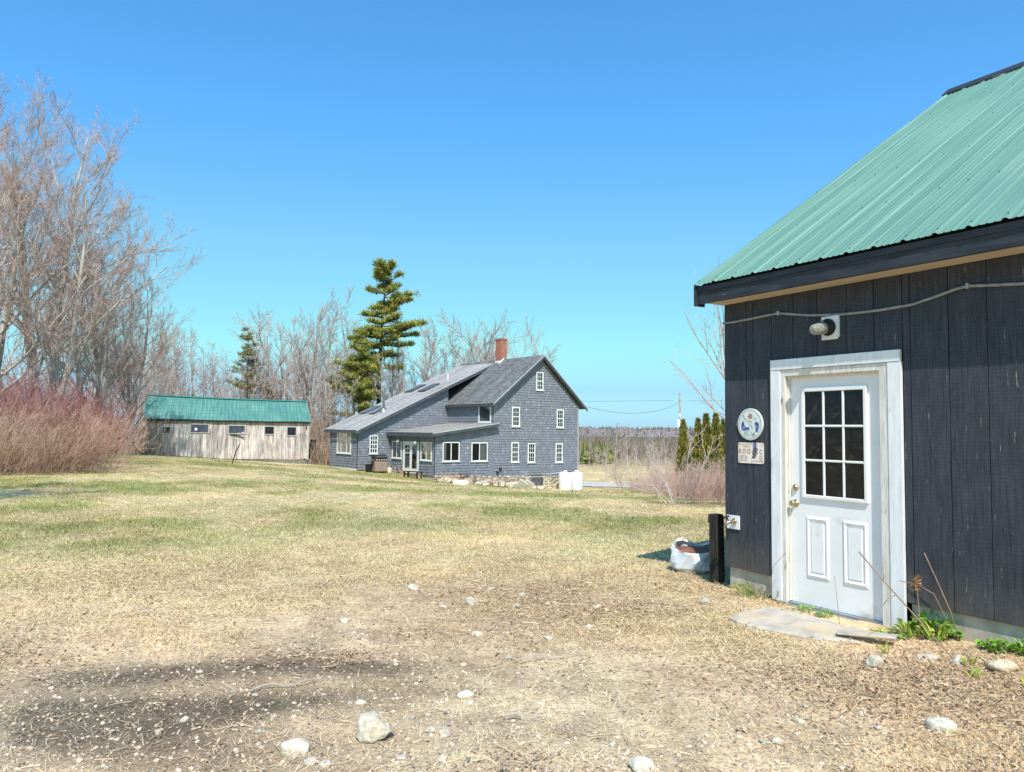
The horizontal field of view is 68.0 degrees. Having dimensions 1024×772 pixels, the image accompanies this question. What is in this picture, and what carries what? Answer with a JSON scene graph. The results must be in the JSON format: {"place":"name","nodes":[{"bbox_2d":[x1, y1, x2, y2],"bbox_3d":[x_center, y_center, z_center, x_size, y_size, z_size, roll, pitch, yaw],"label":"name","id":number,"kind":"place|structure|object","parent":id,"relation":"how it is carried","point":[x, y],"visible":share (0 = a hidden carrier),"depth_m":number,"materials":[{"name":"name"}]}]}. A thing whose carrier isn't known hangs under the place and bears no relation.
{"place":"outdoors","nodes":[
{"label":"outdoors","id":0,"kind":"place"},
{"bbox_2d":[0,430,1023,771],"bbox_3d":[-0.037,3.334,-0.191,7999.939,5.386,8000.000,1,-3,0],"label":"ground","id":1,"kind":"structure","parent":0,"point":[592,472],"depth_m":5.47,"materials":[{"name":"soil"}]},
{"bbox_2d":[0,275,27,404],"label":"bare tree","id":2,"kind":"object","parent":1,"relation":"on","point":[15,348],"visible":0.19,"depth_m":76.05,"materials":[{"name":"brown plant"}]},
{"bbox_2d":[0,106,37,274],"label":"bare tree","id":3,"kind":"object","parent":1,"relation":"on","point":[1,143],"visible":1,"depth_m":15.98,"materials":[{"name":"brown plant"}]},
{"bbox_2d":[0,395,68,474],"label":"tan shrub","id":4,"kind":"object","parent":1,"relation":"on","point":[3,439],"visible":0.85,"depth_m":25.37,"materials":[{"name":"plant"}]},
{"bbox_2d":[0,382,75,468],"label":"tan shrub","id":5,"kind":"object","parent":1,"relation":"on","point":[18,420],"visible":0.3,"depth_m":26.93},
{"bbox_2d":[0,295,89,400],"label":"bare tree","id":6,"kind":"object","parent":1,"relation":"on","point":[10,364],"visible":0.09,"depth_m":62.13,"materials":[{"name":"brown plant"}]},
{"bbox_2d":[0,366,104,466],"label":"red shrub","id":7,"kind":"object","parent":1,"relation":"on","point":[14,396],"visible":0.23,"depth_m":29.50,"materials":[{"name":"plant"}]},
{"bbox_2d":[0,103,109,392],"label":"bare tree","id":8,"kind":"object","parent":1,"relation":"on","point":[5,325],"visible":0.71,"depth_m":36.38,"materials":[{"name":"grey plant"}]},
{"bbox_2d":[0,400,122,474],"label":"tan shrub","id":9,"kind":"object","parent":1,"relation":"on","point":[54,451],"visible":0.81,"depth_m":26.86,"materials":[{"name":"plant"}]},
{"bbox_2d":[0,361,137,471],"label":"red shrub","id":10,"kind":"object","parent":1,"relation":"on","point":[44,406],"visible":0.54,"depth_m":28.27,"materials":[{"name":"plant"}]},
{"bbox_2d":[0,91,137,400],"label":"bare tree","id":11,"kind":"object","parent":1,"relation":"on","point":[5,244],"visible":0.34,"depth_m":41.90,"materials":[{"name":"grey plant"}]},
{"bbox_2d":[0,366,140,461],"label":"red shrub","id":12,"kind":"object","parent":1,"relation":"on","point":[62,398],"visible":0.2,"depth_m":32.97,"materials":[{"name":"plant"}]},
{"bbox_2d":[0,381,144,466],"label":"red shrub","id":13,"kind":"object","parent":1,"relation":"on","point":[87,416],"visible":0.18,"depth_m":31.67,"materials":[{"name":"plant"}]},
{"bbox_2d":[1,381,147,458],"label":"red shrub","id":14,"kind":"object","parent":1,"relation":"on","point":[93,404],"visible":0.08,"depth_m":36.31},
{"bbox_2d":[2,173,152,410],"bbox_3d":[-25.399,-4.079,43.080,8.755,16.365,7.445,-1,-4,31],"label":"bare tree","id":15,"kind":"object","parent":1,"relation":"on","point":[77,368],"visible":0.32,"depth_m":42.98,"materials":[{"name":"brown plant"}]},
{"bbox_2d":[19,396,160,471],"bbox_3d":[-16.443,1.870,29.394,5.181,2.982,5.418,-2,-4,35],"label":"tan shrub","id":16,"kind":"object","parent":1,"relation":"on","point":[129,443],"visible":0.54,"depth_m":29.30,"materials":[{"name":"plant"}]},
{"bbox_2d":[43,382,146,445],"bbox_3d":[-22.554,1.635,38.633,7.912,4.036,6.296,2,-3,-16],"label":"red shrub","id":17,"kind":"object","parent":1,"relation":"on","point":[102,404],"visible":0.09,"depth_m":39.08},
{"bbox_2d":[0,68,207,428],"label":"bare tree","id":18,"kind":"object","parent":1,"relation":"on","point":[54,346],"visible":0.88,"depth_m":37.15,"materials":[{"name":"grey plant"}]},
{"bbox_2d":[38,211,178,452],"bbox_3d":[-24.890,-3.070,46.268,8.057,14.873,8.904,3,-4,-36],"label":"bare tree","id":19,"kind":"object","parent":1,"relation":"on","point":[102,387],"visible":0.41,"depth_m":46.10,"materials":[{"name":"brown plant"}]},
{"bbox_2d":[74,319,159,425],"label":"bare tree","id":20,"kind":"object","parent":1,"relation":"on","point":[121,379],"visible":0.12,"depth_m":71.32,"materials":[{"name":"brown plant"}]},
{"bbox_2d":[77,258,194,453],"bbox_3d":[-24.223,-1.881,48.099,7.388,12.939,6.236,-2,-4,41],"label":"bare tree","id":21,"kind":"object","parent":1,"relation":"on","point":[137,391],"visible":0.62,"depth_m":48.37,"materials":[{"name":"brown plant"}]},
{"bbox_2d":[98,325,191,444],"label":"bare tree","id":22,"kind":"object","parent":1,"relation":"on","point":[139,401],"visible":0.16,"depth_m":69.26,"materials":[{"name":"brown plant"}]},
{"bbox_2d":[106,304,184,425],"bbox_3d":[-26.688,-0.547,54.931,5.118,11.251,6.019,2,-3,-16],"label":"bare tree","id":23,"kind":"object","parent":1,"relation":"on","point":[141,409],"visible":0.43,"depth_m":55.19,"materials":[{"name":"brown plant"}]},
{"bbox_2d":[134,312,196,395],"bbox_3d":[-30.026,-0.273,65.370,4.232,12.370,5.576,-2,-4,40],"label":"bare tree","id":24,"kind":"object","parent":1,"relation":"on","point":[154,393],"visible":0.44,"depth_m":64.89,"materials":[{"name":"brown plant"}]},
{"bbox_2d":[155,327,197,394],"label":"bare tree","id":25,"kind":"object","parent":1,"relation":"on","point":[173,357],"visible":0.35,"depth_m":73.59,"materials":[{"name":"brown plant"}]},
{"bbox_2d":[152,321,220,396],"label":"bare tree","id":26,"kind":"object","parent":1,"relation":"on","point":[175,384],"visible":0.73,"depth_m":69.41,"materials":[{"name":"brown plant"}]},
{"bbox_2d":[193,345,234,397],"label":"bare tree","id":27,"kind":"object","parent":1,"relation":"on","point":[206,385],"visible":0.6,"depth_m":73.82,"materials":[{"name":"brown plant"}]},
{"bbox_2d":[143,394,313,463],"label":"barn","id":28,"kind":"structure","parent":1,"relation":"on","point":[277,431],"depth_m":56.30,"materials":[{"name":"grey wood"}]},
{"bbox_2d":[190,423,209,433],"bbox_3d":[-22.722,3.089,55.182,1.310,0.720,0.050,2,-3,-20],"label":"window","id":29,"kind":"structure","parent":28,"relation":"in","point":[194,427],"depth_m":55.19,"materials":[{"name":"white paint"}]},
{"bbox_2d":[106,398,352,464],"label":"undergrowth","id":30,"kind":"object","parent":1,"relation":"on","point":[322,452],"visible":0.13,"depth_m":58.27,"materials":[{"name":"plant"}]},
{"bbox_2d":[204,348,263,397],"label":"bare tree","id":31,"kind":"object","parent":1,"relation":"on","point":[221,391],"visible":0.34,"depth_m":87.42,"materials":[{"name":"brown plant"}]},
{"bbox_2d":[224,325,261,398],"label":"pine tree","id":32,"kind":"object","parent":1,"relation":"on","point":[248,337],"visible":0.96,"depth_m":75.99,"materials":[{"name":"green plant"}]},
{"bbox_2d":[237,367,285,399],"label":"bare tree","id":33,"kind":"object","parent":1,"relation":"on","point":[274,398],"visible":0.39,"depth_m":75.66,"materials":[{"name":"brown plant"}]},
{"bbox_2d":[243,310,281,399],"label":"bare tree","id":34,"kind":"object","parent":1,"relation":"on","point":[262,346],"visible":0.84,"depth_m":76.94,"materials":[{"name":"brown plant"}]},
{"bbox_2d":[229,305,298,399],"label":"bare tree","id":35,"kind":"object","parent":1,"relation":"on","point":[281,356],"visible":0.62,"depth_m":80.70,"materials":[{"name":"brown plant"}]},
{"bbox_2d":[243,334,304,399],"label":"bare tree","id":36,"kind":"object","parent":1,"relation":"on","point":[276,386],"visible":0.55,"depth_m":77.75,"materials":[{"name":"brown plant"}]},
{"bbox_2d":[280,738,309,756],"bbox_3d":[-1.059,1.772,3.705,0.140,0.096,0.103,1,-3,-7],"label":"stone","id":37,"kind":"object","parent":1,"relation":"on","point":[297,747],"visible":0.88,"depth_m":3.67,"materials":[{"name":"stone"}]},
{"bbox_2d":[256,317,333,428],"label":"bare tree","id":38,"kind":"object","parent":1,"relation":"on","point":[295,350],"visible":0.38,"depth_m":90.18,"materials":[{"name":"brown plant"}]},
{"bbox_2d":[274,307,357,431],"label":"bare tree","id":39,"kind":"object","parent":1,"relation":"on","point":[303,381],"visible":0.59,"depth_m":80.89,"materials":[{"name":"brown plant"}]},
{"bbox_2d":[292,302,342,409],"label":"bare tree","id":40,"kind":"object","parent":1,"relation":"on","point":[315,362],"visible":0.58,"depth_m":82.34,"materials":[{"name":"brown plant"}]},
{"bbox_2d":[283,352,353,435],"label":"bare tree","id":41,"kind":"object","parent":1,"relation":"on","point":[296,395],"visible":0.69,"depth_m":74.16,"materials":[{"name":"brown plant"}]},
{"bbox_2d":[301,303,358,421],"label":"bare tree","id":42,"kind":"object","parent":1,"relation":"on","point":[327,356],"visible":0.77,"depth_m":79.81,"materials":[{"name":"brown plant"}]},
{"bbox_2d":[308,365,357,449],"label":"bare tree","id":43,"kind":"object","parent":1,"relation":"on","point":[322,401],"visible":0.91,"depth_m":71.75,"materials":[{"name":"brown plant"}]},
{"bbox_2d":[303,338,393,424],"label":"bare tree","id":44,"kind":"object","parent":1,"relation":"on","point":[353,405],"visible":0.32,"depth_m":75.99,"materials":[{"name":"brown plant"}]},
{"bbox_2d":[324,328,382,417],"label":"pine tree","id":45,"kind":"object","parent":1,"relation":"on","point":[359,366],"visible":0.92,"depth_m":75.73,"materials":[{"name":"green plant"}]},
{"bbox_2d":[321,284,397,414],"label":"bare tree","id":46,"kind":"object","parent":1,"relation":"on","point":[345,319],"visible":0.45,"depth_m":87.49,"materials":[{"name":"brown plant"}]},
{"bbox_2d":[355,710,393,743],"bbox_3d":[-0.704,1.760,3.912,0.199,0.144,0.183,1,-3,-3],"label":"stone","id":47,"kind":"object","parent":1,"relation":"on","point":[373,727],"visible":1,"depth_m":3.86,"materials":[{"name":"stone"}]},
{"bbox_2d":[366,454,391,472],"bbox_3d":[-9.132,5.352,52.330,1.700,1.248,0.696,3,-4,-35],"label":"gas grill","id":48,"kind":"object","parent":1,"relation":"on","point":[379,463],"visible":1,"depth_m":52.10,"materials":[{"name":"metal"}]},
{"bbox_2d":[356,255,428,403],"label":"pine tree","id":49,"kind":"object","parent":1,"relation":"on","point":[383,270],"visible":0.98,"depth_m":77.98,"materials":[{"name":"green plant"}]},
{"bbox_2d":[371,354,434,405],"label":"bare tree","id":50,"kind":"object","parent":1,"relation":"on","point":[400,385],"visible":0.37,"depth_m":75.08,"materials":[{"name":"brown plant"}]},
{"bbox_2d":[391,316,448,392],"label":"bare tree","id":51,"kind":"object","parent":1,"relation":"on","point":[424,360],"visible":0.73,"depth_m":84.02,"materials":[{"name":"brown plant"}]},
{"bbox_2d":[324,338,587,488],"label":"house","id":52,"kind":"structure","parent":1,"relation":"on","point":[501,416],"depth_m":54.84,"materials":[{"name":"grey wood"}]},
{"bbox_2d":[336,433,351,454],"bbox_3d":[-12.032,4.094,54.295,0.110,1.530,2.320,3,-4,-38],"label":"window","id":53,"kind":"structure","parent":52,"relation":"in","point":[343,439],"depth_m":54.32,"materials":[{"name":"glass"}]},
{"bbox_2d":[403,441,418,473],"bbox_3d":[-6.958,4.882,52.095,0.100,2.160,2.070,3,-4,-38],"label":"french door","id":54,"kind":"structure","parent":52,"relation":"in","point":[410,451],"depth_m":52.07,"materials":[{"name":"white paint"}]},
{"bbox_2d":[419,442,431,461],"bbox_3d":[-5.726,4.373,50.576,0.110,1.290,1.500,3,-4,-38],"label":"window","id":55,"kind":"structure","parent":52,"relation":"in","point":[425,447],"depth_m":50.57,"materials":[{"name":"glass"}]},
{"bbox_2d":[442,442,460,461],"bbox_3d":[-4.051,4.401,50.562,1.470,1.350,0.110,3,-4,-38],"label":"window","id":56,"kind":"structure","parent":52,"relation":"in","point":[451,450],"depth_m":50.58,"materials":[{"name":"glass"}]},
{"bbox_2d":[471,442,488,461],"bbox_3d":[-2.223,4.539,51.995,1.490,1.340,0.110,3,-4,-38],"label":"window","id":57,"kind":"structure","parent":52,"relation":"in","point":[479,450],"depth_m":52.01,"materials":[{"name":"white paint"}]},
{"bbox_2d":[477,406,490,422],"bbox_3d":[-1.940,1.948,53.671,0.110,1.350,1.590,3,-4,-38],"label":"window","id":58,"kind":"structure","parent":52,"relation":"in","point":[484,412],"depth_m":53.74,"materials":[{"name":"glass"}]},
{"bbox_2d":[510,442,519,462],"bbox_3d":[0.221,4.726,53.919,0.810,1.480,0.110,3,-4,-38],"label":"window","id":59,"kind":"structure","parent":52,"relation":"in","point":[514,445],"depth_m":53.95,"materials":[{"name":"white paint"}]},
{"bbox_2d":[385,465,542,486],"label":"dry stalks","id":60,"kind":"object","parent":1,"relation":"on","point":[460,478],"visible":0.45,"depth_m":50.11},
{"bbox_2d":[419,332,518,379],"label":"bare tree","id":61,"kind":"object","parent":1,"relation":"on","point":[434,352],"visible":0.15,"depth_m":82.89,"materials":[{"name":"brown plant"}]},
{"bbox_2d":[436,307,511,363],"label":"bare tree","id":62,"kind":"object","parent":1,"relation":"on","point":[459,353],"visible":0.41,"depth_m":81.06,"materials":[{"name":"brown plant"}]},
{"bbox_2d":[447,317,510,369],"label":"bare tree","id":63,"kind":"object","parent":1,"relation":"on","point":[472,356],"visible":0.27,"depth_m":80.98,"materials":[{"name":"brown plant"}]},
{"bbox_2d":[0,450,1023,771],"bbox_3d":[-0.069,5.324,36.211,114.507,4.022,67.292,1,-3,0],"label":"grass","id":64,"kind":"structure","parent":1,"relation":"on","point":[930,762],"depth_m":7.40,"materials":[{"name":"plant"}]},
{"bbox_2d":[0,510,1023,771],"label":"dry straw","id":65,"kind":"object","parent":1,"relation":"on","point":[936,698],"visible":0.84,"depth_m":4.94,"materials":[{"name":"beige plant"}]},
{"bbox_2d":[0,480,1023,771],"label":"leaf litter","id":66,"kind":"object","parent":1,"relation":"on","point":[872,710],"visible":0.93,"depth_m":4.83,"materials":[{"name":"plant"}]},
{"bbox_2d":[501,315,559,370],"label":"bare tree","id":67,"kind":"object","parent":1,"relation":"on","point":[535,344],"visible":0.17,"depth_m":77.08,"materials":[{"name":"brown plant"}]},
{"bbox_2d":[559,471,571,489],"bbox_3d":[3.913,6.973,55.706,0.974,1.520,0.974,3,-4,-38],"label":"gas tank","id":68,"kind":"object","parent":1,"relation":"on","point":[565,480],"visible":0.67,"depth_m":55.30,"materials":[{"name":"metal"}]},
{"bbox_2d":[571,470,582,490],"bbox_3d":[4.777,7.022,56.385,0.974,1.520,0.974,3,-4,-38],"label":"gas tank","id":69,"kind":"object","parent":1,"relation":"on","point":[577,480],"visible":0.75,"depth_m":55.96,"materials":[{"name":"metal"}]},
{"bbox_2d":[593,447,641,490],"bbox_3d":[7.667,6.393,59.197,3.413,3.810,4.948,2,-4,-25],"label":"bare shrub","id":70,"kind":"object","parent":1,"relation":"on","point":[614,477],"visible":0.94,"depth_m":58.95,"materials":[{"name":"brown plant"}]},
{"bbox_2d":[579,425,693,465],"bbox_3d":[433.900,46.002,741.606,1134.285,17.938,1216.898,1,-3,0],"label":"bare trees","id":71,"kind":"object","parent":1,"relation":"on","point":[586,430],"visible":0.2,"depth_m":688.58,"materials":[{"name":"green plant"}]},
{"bbox_2d":[628,756,654,771],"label":"stone","id":72,"kind":"object","parent":1,"relation":"on","point":[640,763],"visible":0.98,"depth_m":3.50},
{"bbox_2d":[634,461,674,494],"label":"pink shrub","id":73,"kind":"object","parent":1,"relation":"on","point":[655,484],"visible":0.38,"depth_m":33.23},
{"bbox_2d":[621,424,723,503],"bbox_3d":[5.118,2.449,23.971,3.356,2.584,2.315,1,-3,0],"label":"bare shrub","id":74,"kind":"object","parent":1,"relation":"on","point":[659,476],"visible":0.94,"depth_m":23.65,"materials":[{"name":"brown plant"}]},
{"bbox_2d":[674,419,690,494],"bbox_3d":[6.965,2.986,30.868,0.836,3.370,0.820,1,-3,0],"label":"arborvitae","id":75,"kind":"object","parent":1,"relation":"on","point":[682,448],"visible":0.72,"depth_m":30.78,"materials":[{"name":"green plant"}]},
{"bbox_2d":[649,256,724,419],"bbox_3d":[6.236,0.134,20.225,4.247,7.074,3.561,3,-4,-33],"label":"bare tree","id":76,"kind":"object","parent":1,"relation":"on","point":[721,329],"visible":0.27,"depth_m":20.19,"materials":[{"name":"brown plant"}]},
{"bbox_2d":[661,463,713,500],"bbox_3d":[6.075,3.266,25.882,2.432,1.440,2.276,-1,-3,20],"label":"pink shrub","id":77,"kind":"object","parent":1,"relation":"on","point":[675,483],"visible":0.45,"depth_m":26.10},
{"bbox_2d":[670,538,709,573],"bbox_3d":[2.048,1.888,8.451,0.568,0.341,0.452,0,-3,7],"label":"crumpled sack","id":78,"kind":"object","parent":1,"relation":"on","point":[687,556],"visible":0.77,"depth_m":8.33,"materials":[{"name":"white plastic"}]},
{"bbox_2d":[690,417,701,496],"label":"arborvitae","id":79,"kind":"object","parent":1,"relation":"on","point":[697,428],"visible":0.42,"depth_m":29.83,"materials":[{"name":"green plant"}]},
{"bbox_2d":[668,454,724,504],"bbox_3d":[6.233,2.905,23.687,2.821,1.670,2.640,0,-3,12],"label":"pink shrub","id":80,"kind":"object","parent":1,"relation":"on","point":[719,485],"visible":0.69,"depth_m":23.32,"materials":[{"name":"plant"}]},
{"bbox_2d":[673,456,724,500],"bbox_3d":[7.154,3.155,26.289,2.822,1.786,3.016,1,-3,-12],"label":"pink shrub","id":81,"kind":"object","parent":1,"relation":"on","point":[710,474],"visible":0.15,"depth_m":26.33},
{"bbox_2d":[696,412,710,496],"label":"arborvitae","id":82,"kind":"object","parent":1,"relation":"on","point":[705,433],"visible":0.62,"depth_m":29.33,"materials":[{"name":"green plant"}]},
{"bbox_2d":[705,412,719,497],"bbox_3d":[7.799,2.705,28.896,0.952,3.502,0.898,1,-3,0],"label":"arborvitae","id":83,"kind":"object","parent":1,"relation":"on","point":[715,426],"visible":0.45,"depth_m":28.83,"materials":[{"name":"green plant"}]},
{"bbox_2d":[708,513,724,583],"bbox_3d":[2.095,1.738,7.772,0.118,0.848,0.125,3,-5,-31],"label":"wooden post","id":84,"kind":"object","parent":1,"relation":"on","point":[716,549],"visible":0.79,"depth_m":7.73,"materials":[{"name":"brown wood"}]},
{"bbox_2d":[716,418,724,497],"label":"arborvitae","id":85,"kind":"object","parent":1,"relation":"on","point":[721,446],"visible":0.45,"depth_m":28.31,"materials":[{"name":"green plant"}]},
{"bbox_2d":[729,580,777,599],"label":"leafy plant","id":86,"kind":"object","parent":1,"relation":"on","point":[749,593],"visible":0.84,"depth_m":7.14,"materials":[{"name":"green plant"}]},
{"bbox_2d":[729,607,878,642],"bbox_3d":[2.267,1.916,6.020,0.751,0.100,1.162,2,-4,-25],"label":"doorstep slab","id":87,"kind":"structure","parent":1,"relation":"on","point":[791,622],"depth_m":5.98,"materials":[{"name":"stone"}]},
{"bbox_2d":[837,627,897,640],"bbox_3d":[2.603,1.820,5.564,0.396,0.029,0.118,-4,-2,35],"label":"loose board","id":88,"kind":"object","parent":87,"relation":"on","point":[862,633],"visible":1,"depth_m":5.55,"materials":[{"name":"wood"}]},
{"bbox_2d":[694,61,1023,650],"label":"workshop","id":89,"kind":"structure","parent":1,"relation":"on","point":[892,440],"depth_m":6.27,"materials":[{"name":"paint"}]},
{"bbox_2d":[723,514,739,529],"bbox_3d":[2.111,1.324,7.381,0.130,0.137,0.160,3,-4,-31],"label":"outdoor tap","id":90,"kind":"object","parent":89,"relation":"attached to","point":[733,522],"visible":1,"depth_m":7.37,"materials":[{"name":"white paint"}]},
{"bbox_2d":[738,408,763,439],"bbox_3d":[2.285,0.367,7.275,0.020,0.304,0.304,3,-4,-31],"label":"round sign","id":91,"kind":"object","parent":89,"relation":"attached to","point":[750,424],"visible":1,"depth_m":7.26,"materials":[{"name":"white ceramic"}]},
{"bbox_2d":[738,442,763,463],"bbox_3d":[2.285,0.641,7.263,0.008,0.199,0.310,3,-4,-31],"label":"metal sign","id":92,"kind":"object","parent":89,"relation":"attached to","point":[753,453],"visible":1,"depth_m":7.26,"materials":[{"name":"beige metal"}]},
{"bbox_2d":[809,315,839,339],"bbox_3d":[2.667,-0.507,6.514,0.230,0.204,0.174,3,-4,-31],"label":"wall light","id":93,"kind":"object","parent":89,"relation":"attached to","point":[827,327],"visible":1,"depth_m":6.50,"materials":[{"name":"white paint"}]},
{"bbox_2d":[789,373,882,621],"bbox_3d":[2.767,0.907,6.525,0.117,2.026,0.920,3,-4,-31],"label":"door","id":94,"kind":"structure","parent":89,"relation":"in","point":[835,502],"depth_m":6.51,"materials":[{"name":"white paint"}]},
{"bbox_2d":[722,282,1023,323],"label":"cable","id":95,"kind":"object","parent":89,"relation":"attached to","point":[965,286],"visible":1,"depth_m":6.10,"materials":[{"name":"grey metal"}]},
{"bbox_2d":[866,655,883,667],"bbox_3d":[2.374,1.812,4.967,0.107,0.109,0.077,1,-3,-11],"label":"stone","id":96,"kind":"object","parent":1,"relation":"on","point":[873,661],"visible":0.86,"depth_m":4.95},
{"bbox_2d":[859,552,952,657],"bbox_3d":[2.708,1.537,5.285,0.161,0.646,0.760,2,-4,-25],"label":"dry weed","id":97,"kind":"object","parent":1,"relation":"on","point":[904,604],"visible":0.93,"depth_m":5.34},
{"bbox_2d":[891,618,929,637],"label":"leafy plant","id":98,"kind":"object","parent":1,"relation":"on","point":[900,621],"visible":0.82,"depth_m":5.69,"materials":[{"name":"green plant"}]},
{"bbox_2d":[914,620,950,641],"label":"leafy plant","id":99,"kind":"object","parent":1,"relation":"on","point":[943,636],"visible":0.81,"depth_m":5.57,"materials":[{"name":"green plant"}]},
{"bbox_2d":[907,610,962,640],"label":"leafy plant","id":100,"kind":"object","parent":1,"relation":"on","point":[923,618],"visible":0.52,"depth_m":5.64,"materials":[{"name":"green plant"}]},
{"bbox_2d":[925,717,957,732],"bbox_3d":[2.221,1.764,3.921,0.145,0.084,0.108,0,-3,5],"label":"stone","id":101,"kind":"object","parent":1,"relation":"on","point":[944,724],"visible":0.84,"depth_m":3.90,"materials":[{"name":"stone"}]},
{"bbox_2d":[974,637,1015,653],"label":"leafy plant","id":102,"kind":"object","parent":1,"relation":"on","point":[996,644],"visible":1,"depth_m":5.27,"materials":[{"name":"green plant"}]},
{"bbox_2d":[986,659,1018,673],"bbox_3d":[3.100,1.777,4.791,0.182,0.110,0.131,1,-3,-11],"label":"stone","id":103,"kind":"object","parent":1,"relation":"on","point":[1004,665],"visible":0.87,"depth_m":4.75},
{"bbox_2d":[0,543,1023,771],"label":"gravel","id":104,"kind":"structure","parent":0,"point":[519,681],"depth_m":4.09,"materials":[{"name":"gravel"}]},
{"bbox_2d":[0,0,1023,428],"label":"sky","id":105,"kind":"structure","parent":0,"point":[571,166],"materials":[{"name":"blue"}]},
{"bbox_2d":[583,481,673,487],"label":"driveway","id":106,"kind":"structure","parent":0,"point":[599,484],"depth_m":68.61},
{"bbox_2d":[579,428,693,437],"bbox_3d":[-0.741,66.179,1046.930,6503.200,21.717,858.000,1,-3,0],"label":"hill","id":107,"kind":"structure","parent":0,"point":[650,434],"depth_m":799.09,"materials":[{"name":"plant"}]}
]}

